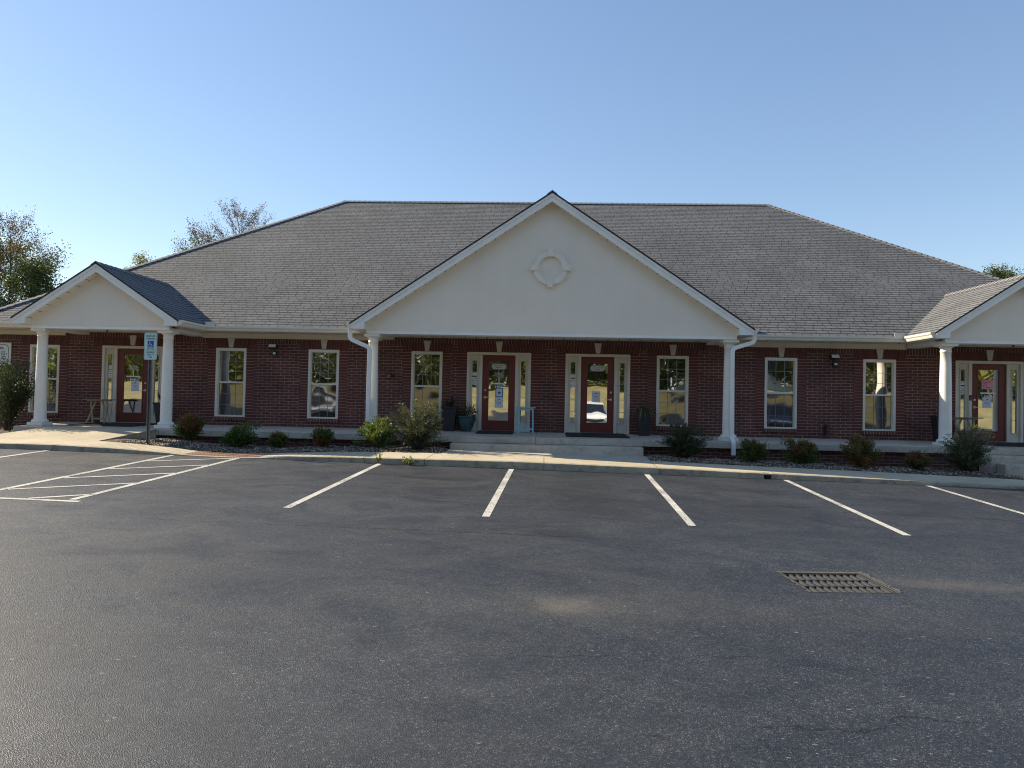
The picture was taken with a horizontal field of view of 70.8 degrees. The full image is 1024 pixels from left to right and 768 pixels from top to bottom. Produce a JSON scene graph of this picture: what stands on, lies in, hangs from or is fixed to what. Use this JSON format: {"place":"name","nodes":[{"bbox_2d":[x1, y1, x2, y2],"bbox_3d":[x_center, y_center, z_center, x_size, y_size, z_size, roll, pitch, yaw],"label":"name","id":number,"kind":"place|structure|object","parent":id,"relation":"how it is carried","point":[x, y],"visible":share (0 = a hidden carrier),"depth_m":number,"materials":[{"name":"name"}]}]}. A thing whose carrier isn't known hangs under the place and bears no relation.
{"place":"outdoors","nodes":[
{"label":"outdoors","id":0,"kind":"place"},
{"bbox_2d":[0,353,34,430],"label":"tall shrub","id":1,"kind":"object","parent":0,"point":[16,396],"visible":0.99,"depth_m":19.11,"materials":[{"name":"green plant"}]},
{"bbox_2d":[0,438,107,445],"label":"pavement","id":2,"kind":"structure","parent":0,"point":[50,441],"depth_m":16.24,"materials":[{"name":"beige concrete"}]},
{"bbox_2d":[83,442,196,453],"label":"pavement ramp","id":3,"kind":"structure","parent":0,"point":[145,447],"depth_m":15.90,"materials":[{"name":"concrete"}]},
{"bbox_2d":[187,451,266,456],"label":"tactile paving","id":4,"kind":"structure","parent":0,"point":[223,454],"depth_m":15.64,"materials":[{"name":"concrete"}]},
{"bbox_2d":[105,439,444,453],"bbox_3d":[-5.575,1.508,17.135,8.020,0.248,2.314,1,-1,3],"label":"planting bed","id":5,"kind":"object","parent":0,"point":[183,445],"visible":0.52,"depth_m":16.68,"materials":[{"name":"soil"}]},
{"bbox_2d":[144,332,156,443],"bbox_3d":[-8.383,0.150,16.657,0.305,2.681,0.049,1,-1,3],"label":"parking sign","id":6,"kind":"object","parent":5,"relation":"on","point":[150,347],"visible":0.99,"depth_m":16.66,"materials":[{"name":"white"}]},
{"bbox_2d":[173,412,205,440],"bbox_3d":[-7.876,1.037,17.594,0.754,0.731,0.677,2,-2,-38],"label":"nandina shrub","id":7,"kind":"object","parent":5,"relation":"on","point":[190,427],"visible":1,"depth_m":17.48,"materials":[{"name":"green plant"}]},
{"bbox_2d":[218,420,262,447],"bbox_3d":[-6.530,1.198,17.376,0.889,0.682,0.884,0,-2,39],"label":"nandina shrub","id":8,"kind":"object","parent":5,"relation":"on","point":[238,436],"visible":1,"depth_m":17.22,"materials":[{"name":"green plant"}]},
{"bbox_2d":[264,430,288,447],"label":"nandina shrub","id":9,"kind":"object","parent":5,"relation":"on","point":[279,439],"visible":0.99,"depth_m":17.20,"materials":[{"name":"green plant"}]},
{"bbox_2d":[309,425,335,446],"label":"nandina shrub","id":10,"kind":"object","parent":5,"relation":"on","point":[322,437],"visible":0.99,"depth_m":17.24,"materials":[{"name":"green plant"}]},
{"bbox_2d":[353,415,398,447],"bbox_3d":[-3.198,1.132,17.101,1.190,0.813,0.866,0,-1,31],"label":"nandina shrub","id":11,"kind":"object","parent":5,"relation":"on","point":[374,433],"visible":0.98,"depth_m":16.99,"materials":[{"name":"green plant"}]},
{"bbox_2d":[382,398,447,449],"bbox_3d":[-2.305,0.948,17.107,1.532,1.236,1.412,1,-1,3],"label":"abelia shrub","id":12,"kind":"object","parent":5,"relation":"on","point":[416,436],"visible":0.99,"depth_m":17.00,"materials":[{"name":"green plant"}]},
{"bbox_2d":[260,452,376,456],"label":"pavement ramp","id":13,"kind":"structure","parent":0,"point":[353,454],"depth_m":15.67,"materials":[{"name":"concrete"}]},
{"bbox_2d":[366,452,433,458],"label":"pavement","id":14,"kind":"structure","parent":0,"point":[403,454],"depth_m":15.74,"materials":[{"name":"beige concrete"}]},
{"bbox_2d":[426,453,543,461],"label":"pavement","id":15,"kind":"structure","parent":0,"point":[488,457],"depth_m":15.60,"materials":[{"name":"beige concrete"}]},
{"bbox_2d":[0,448,1023,767],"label":"parking lot","id":16,"kind":"structure","parent":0,"point":[232,614],"depth_m":5.59,"materials":[{"name":"grey asphalt"}]},
{"bbox_2d":[375,450,382,462],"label":"weed","id":17,"kind":"object","parent":16,"relation":"on","point":[379,458],"visible":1,"depth_m":14.90,"materials":[{"name":"green plant"}]},
{"bbox_2d":[402,455,416,464],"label":"weed","id":18,"kind":"object","parent":16,"relation":"on","point":[408,461],"visible":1,"depth_m":14.84,"materials":[{"name":"green plant"}]},
{"bbox_2d":[0,443,1023,488],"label":"kerb","id":19,"kind":"structure","parent":16,"relation":"on","point":[561,467],"depth_m":14.71,"materials":[{"name":"concrete"}]},
{"bbox_2d":[0,450,1023,535],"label":"road markings","id":20,"kind":"object","parent":16,"relation":"on","point":[502,485],"visible":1,"depth_m":11.60,"materials":[{"name":"paint"}]},
{"bbox_2d":[776,571,900,592],"bbox_3d":[3.151,2.218,6.994,0.943,0.608,0.714,2,1,-4],"label":"drain grate","id":21,"kind":"object","parent":16,"relation":"on","point":[837,582],"visible":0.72,"depth_m":7.03,"materials":[{"name":"metal"}]},
{"bbox_2d":[0,428,1023,479],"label":"gravel","id":22,"kind":"structure","parent":0,"point":[267,449],"depth_m":16.59,"materials":[{"name":"grey gravel"}]},
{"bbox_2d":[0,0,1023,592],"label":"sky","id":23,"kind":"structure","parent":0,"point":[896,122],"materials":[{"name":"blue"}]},
{"bbox_2d":[162,451,1016,485],"bbox_3d":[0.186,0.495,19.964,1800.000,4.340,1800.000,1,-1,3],"label":"ground","id":24,"kind":"structure","parent":0,"point":[720,470],"depth_m":17.47,"materials":[{"name":"brown"}]},
{"bbox_2d":[0,297,9,306],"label":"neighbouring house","id":25,"kind":"structure","parent":24,"relation":"on","point":[3,300],"depth_m":50.45,"materials":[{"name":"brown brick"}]},
{"bbox_2d":[0,249,64,306],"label":"leafy tree","id":26,"kind":"object","parent":24,"relation":"on","point":[35,279],"visible":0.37,"depth_m":49.44,"materials":[{"name":"green plant"}]},
{"bbox_2d":[0,205,70,304],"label":"bare topped tree","id":27,"kind":"object","parent":24,"relation":"on","point":[11,251],"visible":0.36,"depth_m":51.91,"materials":[{"name":"green plant"}]},
{"bbox_2d":[0,219,73,302],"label":"leafy tree","id":28,"kind":"object","parent":24,"relation":"on","point":[6,245],"visible":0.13,"depth_m":55.16,"materials":[{"name":"green plant"}]},
{"bbox_2d":[0,427,155,450],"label":"entrance ramp","id":29,"kind":"structure","parent":24,"relation":"on","point":[80,433],"depth_m":17.58,"materials":[{"name":"concrete"}]},
{"bbox_2d":[124,248,155,268],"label":"pale tree","id":30,"kind":"object","parent":24,"relation":"on","point":[143,260],"visible":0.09,"depth_m":52.68,"materials":[{"name":"green plant"}]},
{"bbox_2d":[150,217,222,259],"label":"bare topped tree","id":31,"kind":"object","parent":24,"relation":"on","point":[195,236],"visible":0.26,"depth_m":51.23,"materials":[{"name":"green plant"}]},
{"bbox_2d":[189,197,275,242],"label":"bare topped tree","id":32,"kind":"object","parent":24,"relation":"on","point":[235,212],"visible":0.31,"depth_m":50.19,"materials":[{"name":"green plant"}]},
{"bbox_2d":[0,190,1023,475],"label":"office building","id":33,"kind":"structure","parent":24,"relation":"on","point":[724,322],"depth_m":19.92,"materials":[{"name":"brown brick"}]},
{"bbox_2d":[0,343,11,364],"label":"sign","id":34,"kind":"object","parent":33,"relation":"attached to","point":[5,348],"visible":0.88,"depth_m":20.60,"materials":[{"name":"white metal"}]},
{"bbox_2d":[28,344,59,412],"bbox_3d":[-13.358,-0.154,20.604,0.870,1.937,0.112,1,-1,3],"label":"window","id":35,"kind":"structure","parent":33,"relation":"in","point":[53,350],"depth_m":20.61,"materials":[{"name":"glass"}]},
{"bbox_2d":[100,345,162,422],"bbox_3d":[-10.784,0.017,20.488,1.780,2.197,0.159,1,-1,3],"label":"entrance door","id":36,"kind":"structure","parent":33,"relation":"in","point":[121,365],"depth_m":20.48,"materials":[{"name":"paint"}]},
{"bbox_2d":[131,381,138,390],"bbox_3d":[-10.725,0.053,20.486,0.235,0.300,0.002,1,-1,3],"label":"paper notice","id":37,"kind":"object","parent":33,"relation":"attached to","point":[134,385],"visible":1,"depth_m":20.49,"materials":[{"name":"white paper"}]},
{"bbox_2d":[214,348,246,416],"bbox_3d":[-7.942,-0.048,20.365,0.870,1.937,0.112,1,-1,3],"label":"window","id":38,"kind":"structure","parent":33,"relation":"in","point":[230,375],"depth_m":20.38,"materials":[{"name":"glass"}]},
{"bbox_2d":[268,344,277,354],"bbox_3d":[-6.703,-0.965,20.195,0.239,0.308,0.205,1,-1,3],"label":"floodlight","id":39,"kind":"object","parent":33,"relation":"attached to","point":[273,346],"visible":1,"depth_m":20.14,"materials":[{"name":"black plastic"}]},
{"bbox_2d":[307,349,339,418],"bbox_3d":[-5.294,0.003,20.248,0.870,1.937,0.112,1,-1,3],"label":"window","id":40,"kind":"structure","parent":33,"relation":"in","point":[323,365],"depth_m":20.26,"materials":[{"name":"glass"}]},
{"bbox_2d":[410,351,442,420],"bbox_3d":[-2.384,0.060,20.120,0.870,1.937,0.112,1,-1,3],"label":"window","id":41,"kind":"structure","parent":33,"relation":"in","point":[426,366],"depth_m":20.13,"materials":[{"name":"glass"}]},
{"bbox_2d":[466,352,530,431],"bbox_3d":[-0.375,0.221,20.029,1.780,2.197,0.159,1,-1,3],"label":"entrance door","id":42,"kind":"structure","parent":33,"relation":"in","point":[486,371],"depth_m":20.02,"materials":[{"name":"paint"}]},
{"bbox_2d":[495,397,502,407],"bbox_3d":[-0.366,0.515,20.024,0.235,0.290,0.002,1,-1,3],"label":"paper notice","id":43,"kind":"object","parent":33,"relation":"attached to","point":[498,402],"visible":1,"depth_m":20.02,"materials":[{"name":"white paper"}]},
{"bbox_2d":[495,388,502,396],"bbox_3d":[-0.355,0.235,20.025,0.220,0.270,0.011,1,-1,3],"label":"paper notice","id":44,"kind":"object","parent":33,"relation":"attached to","point":[498,392],"visible":1,"depth_m":20.03,"materials":[{"name":"blue paper"}]},
{"bbox_2d":[13,422,1023,454],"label":"porch slab","id":45,"kind":"structure","parent":33,"relation":"attached to","point":[900,446],"depth_m":18.03,"materials":[{"name":"concrete"}]},
{"bbox_2d":[68,422,155,426],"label":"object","id":46,"kind":"object","parent":45,"relation":"on","point":[119,424],"visible":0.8,"depth_m":19.34,"materials":[{"name":"black rubber"}]},
{"bbox_2d":[82,399,115,422],"bbox_3d":[-11.388,0.761,19.843,0.740,0.687,0.400,1,-1,3],"label":"folding table","id":47,"kind":"object","parent":46,"relation":"on","point":[105,408],"visible":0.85,"depth_m":19.83,"materials":[{"name":"brown wood"}]},
{"bbox_2d":[152,388,173,424],"bbox_3d":[-9.647,0.593,19.927,0.577,1.079,0.574,1,-1,3],"label":"square planter","id":48,"kind":"object","parent":45,"relation":"on","point":[157,410],"visible":0.37,"depth_m":19.74,"materials":[{"name":"black plastic"}]},
{"bbox_2d":[441,396,461,430],"bbox_3d":[-1.668,0.790,19.717,0.622,0.997,0.642,1,-1,28],"label":"square planter","id":49,"kind":"object","parent":45,"relation":"on","point":[449,414],"visible":1,"depth_m":19.54,"materials":[{"name":"black plastic"}]},
{"bbox_2d":[451,400,478,431],"bbox_3d":[-1.250,0.862,19.646,0.806,0.868,0.656,1,-1,25],"label":"round planter","id":50,"kind":"object","parent":45,"relation":"on","point":[466,422],"visible":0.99,"depth_m":19.50,"materials":[{"name":"teal ceramic"}]},
{"bbox_2d":[475,430,513,433],"bbox_3d":[-0.457,1.298,19.353,0.980,0.023,1.050,1,0,3],"label":"doormat","id":51,"kind":"object","parent":45,"relation":"on","point":[493,432],"visible":1,"depth_m":19.13,"materials":[{"name":"black rubber"}]},
{"bbox_2d":[516,407,535,432],"bbox_3d":[0.373,0.978,19.524,0.520,0.700,0.340,1,-1,3],"label":"side table","id":52,"kind":"object","parent":45,"relation":"on","point":[525,408],"visible":1,"depth_m":19.39,"materials":[{"name":"teal paint"}]},
{"bbox_2d":[565,432,629,437],"bbox_3d":[2.231,1.351,19.034,1.620,0.023,1.450,1,0,3],"label":"doormat","id":53,"kind":"object","parent":45,"relation":"on","point":[599,435],"visible":1,"depth_m":18.84,"materials":[{"name":"black rubber"}]},
{"bbox_2d":[632,405,658,435],"bbox_3d":[3.558,0.978,19.450,0.830,0.826,0.725,2,-2,-35],"label":"square planter","id":54,"kind":"object","parent":45,"relation":"on","point":[644,415],"visible":1,"depth_m":19.27,"materials":[{"name":"black plastic"}]},
{"bbox_2d":[929,412,938,441],"bbox_3d":[11.236,1.123,18.911,0.366,0.834,0.368,1,-1,3],"label":"square planter","id":55,"kind":"object","parent":45,"relation":"on","point":[935,422],"visible":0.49,"depth_m":18.90,"materials":[{"name":"black plastic"}]},
{"bbox_2d":[952,417,983,439],"bbox_3d":[11.868,1.216,18.887,0.740,0.687,0.400,1,-1,3],"label":"folding table","id":56,"kind":"object","parent":45,"relation":"on","point":[965,418],"visible":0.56,"depth_m":18.87,"materials":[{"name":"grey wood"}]},
{"bbox_2d":[958,431,991,444],"bbox_3d":[11.835,1.383,18.434,0.670,0.338,0.400,1,-1,3],"label":"trough planter","id":57,"kind":"object","parent":45,"relation":"on","point":[974,435],"visible":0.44,"depth_m":18.26,"materials":[{"name":"plastic"}]},
{"bbox_2d":[989,442,1023,446],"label":"doormat","id":58,"kind":"object","parent":45,"relation":"on","point":[1010,444],"visible":0.68,"depth_m":18.40,"materials":[{"name":"black rubber"}]},
{"bbox_2d":[592,391,599,401],"bbox_3d":[2.323,0.348,19.910,0.235,0.300,0.002,1,-1,3],"label":"paper notice","id":59,"kind":"object","parent":33,"relation":"attached to","point":[595,396],"visible":1,"depth_m":19.91,"materials":[{"name":"white paper"}]},
{"bbox_2d":[564,354,629,433],"bbox_3d":[2.355,0.274,19.909,1.780,2.197,0.159,1,-1,3],"label":"entrance door","id":60,"kind":"structure","parent":33,"relation":"in","point":[585,374],"depth_m":19.89,"materials":[{"name":"paint"}]},
{"bbox_2d":[656,355,688,426],"bbox_3d":[4.406,0.193,19.821,0.870,1.937,0.112,1,-1,3],"label":"window","id":61,"kind":"structure","parent":33,"relation":"in","point":[672,382],"depth_m":19.83,"materials":[{"name":"glass"}]},
{"bbox_2d":[764,357,796,428],"bbox_3d":[7.332,0.251,19.692,0.870,1.937,0.112,1,-1,3],"label":"window","id":62,"kind":"structure","parent":33,"relation":"in","point":[780,388],"depth_m":19.70,"materials":[{"name":"glass"}]},
{"bbox_2d":[823,424,826,438],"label":"wall vine","id":63,"kind":"object","parent":33,"relation":"attached to","point":[824,434],"depth_m":19.55,"materials":[{"name":"green plant"}]},
{"bbox_2d":[830,354,839,365],"bbox_3d":[8.739,-0.643,19.514,0.239,0.308,0.205,1,-1,3],"label":"floodlight","id":64,"kind":"object","parent":33,"relation":"attached to","point":[833,356],"visible":1,"depth_m":19.46,"materials":[{"name":"black plastic"}]},
{"bbox_2d":[862,359,895,430],"bbox_3d":[9.963,0.302,19.576,0.870,1.937,0.112,1,-1,3],"label":"window","id":65,"kind":"structure","parent":33,"relation":"in","point":[879,375],"depth_m":19.59,"materials":[{"name":"glass"}]},
{"bbox_2d":[982,397,990,407],"bbox_3d":[12.828,0.504,19.448,0.235,0.290,0.002,1,-1,3],"label":"paper notice","id":66,"kind":"object","parent":33,"relation":"attached to","point":[986,402],"visible":1,"depth_m":19.45,"materials":[{"name":"white paper"}]},
{"bbox_2d":[982,380,992,388],"bbox_3d":[12.848,0.014,19.458,0.300,0.240,0.002,1,-1,3],"label":"paper notice","id":67,"kind":"object","parent":33,"relation":"attached to","point":[987,384],"visible":1,"depth_m":19.46,"materials":[{"name":"pink paper"}]},
{"bbox_2d":[955,360,1023,442],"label":"entrance door","id":68,"kind":"structure","parent":33,"relation":"in","point":[1004,418],"depth_m":19.43,"materials":[{"name":"paint"}]},
{"bbox_2d":[450,442,643,466],"bbox_3d":[0.832,1.767,17.679,4.700,0.545,0.470,1,-1,3],"label":"entrance step","id":69,"kind":"object","parent":24,"relation":"on","point":[597,450],"visible":0.45,"depth_m":17.45,"materials":[{"name":"concrete"}]},
{"bbox_2d":[982,262,1014,278],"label":"leafy tree","id":70,"kind":"object","parent":24,"relation":"on","point":[999,272],"visible":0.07,"depth_m":48.44,"materials":[{"name":"green plant"}]},
{"bbox_2d":[979,455,1023,480],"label":"entrance step","id":71,"kind":"object","parent":24,"relation":"on","point":[989,467],"visible":0.33,"depth_m":16.98,"materials":[{"name":"concrete"}]},
{"bbox_2d":[997,463,1023,475],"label":"entrance step","id":72,"kind":"object","parent":24,"relation":"on","point":[1011,469],"visible":0.45,"depth_m":16.63,"materials":[{"name":"concrete"}]},
{"bbox_2d":[1004,263,1023,277],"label":"leafy tree","id":73,"kind":"object","parent":24,"relation":"on","point":[1016,274],"visible":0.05,"depth_m":49.32,"materials":[{"name":"green plant"}]},
{"bbox_2d":[544,456,655,466],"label":"pavement","id":74,"kind":"structure","parent":0,"point":[598,461],"depth_m":15.44,"materials":[{"name":"beige concrete"}]},
{"bbox_2d":[649,461,772,472],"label":"pavement","id":75,"kind":"structure","parent":0,"point":[707,466],"depth_m":15.28,"materials":[{"name":"beige concrete"}]},
{"bbox_2d":[443,449,1023,477],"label":"landing pavement","id":76,"kind":"structure","parent":0,"point":[640,458],"depth_m":16.88,"materials":[{"name":"concrete"}]},
{"bbox_2d":[757,466,888,478],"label":"pavement","id":77,"kind":"structure","parent":0,"point":[823,472],"depth_m":15.12,"materials":[{"name":"grey concrete"}]},
{"bbox_2d":[646,456,1023,479],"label":"planting bed","id":78,"kind":"object","parent":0,"point":[907,472],"visible":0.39,"depth_m":16.15,"materials":[{"name":"soil"}]},
{"bbox_2d":[655,421,712,457],"bbox_3d":[4.068,1.315,17.020,1.338,0.879,1.057,1,-1,16],"label":"abelia shrub","id":79,"kind":"object","parent":78,"relation":"on","point":[683,445],"visible":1,"depth_m":16.90,"materials":[{"name":"green plant"}]},
{"bbox_2d":[736,438,769,461],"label":"nandina shrub","id":80,"kind":"object","parent":78,"relation":"on","point":[753,451],"visible":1,"depth_m":16.65,"materials":[{"name":"green plant"}]},
{"bbox_2d":[778,437,823,463],"bbox_3d":[6.722,1.535,16.686,0.867,0.669,0.848,2,-2,-34],"label":"nandina shrub","id":81,"kind":"object","parent":78,"relation":"on","point":[804,449],"visible":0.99,"depth_m":16.62,"materials":[{"name":"green plant"}]},
{"bbox_2d":[838,431,884,467],"bbox_3d":[8.041,1.508,16.700,1.030,0.840,0.943,2,-2,-34],"label":"nandina shrub","id":82,"kind":"object","parent":78,"relation":"on","point":[860,453],"visible":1,"depth_m":16.50,"materials":[{"name":"green plant"}]},
{"bbox_2d":[901,449,932,469],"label":"nandina shrub","id":83,"kind":"object","parent":78,"relation":"on","point":[916,460],"visible":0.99,"depth_m":16.44,"materials":[{"name":"green plant"}]},
{"bbox_2d":[933,425,997,471],"bbox_3d":[10.424,1.467,16.535,1.259,1.098,1.216,2,-1,-34],"label":"abelia shrub","id":84,"kind":"object","parent":78,"relation":"on","point":[964,451],"visible":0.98,"depth_m":16.42,"materials":[{"name":"green plant"}]},
{"bbox_2d":[862,471,1017,485],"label":"pavement","id":85,"kind":"structure","parent":0,"point":[934,478],"depth_m":14.96,"materials":[{"name":"grey concrete"}]},
{"bbox_2d":[978,477,1023,485],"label":"pavement","id":86,"kind":"structure","parent":0,"point":[1015,482],"depth_m":15.11,"materials":[{"name":"grey concrete"}]}
]}

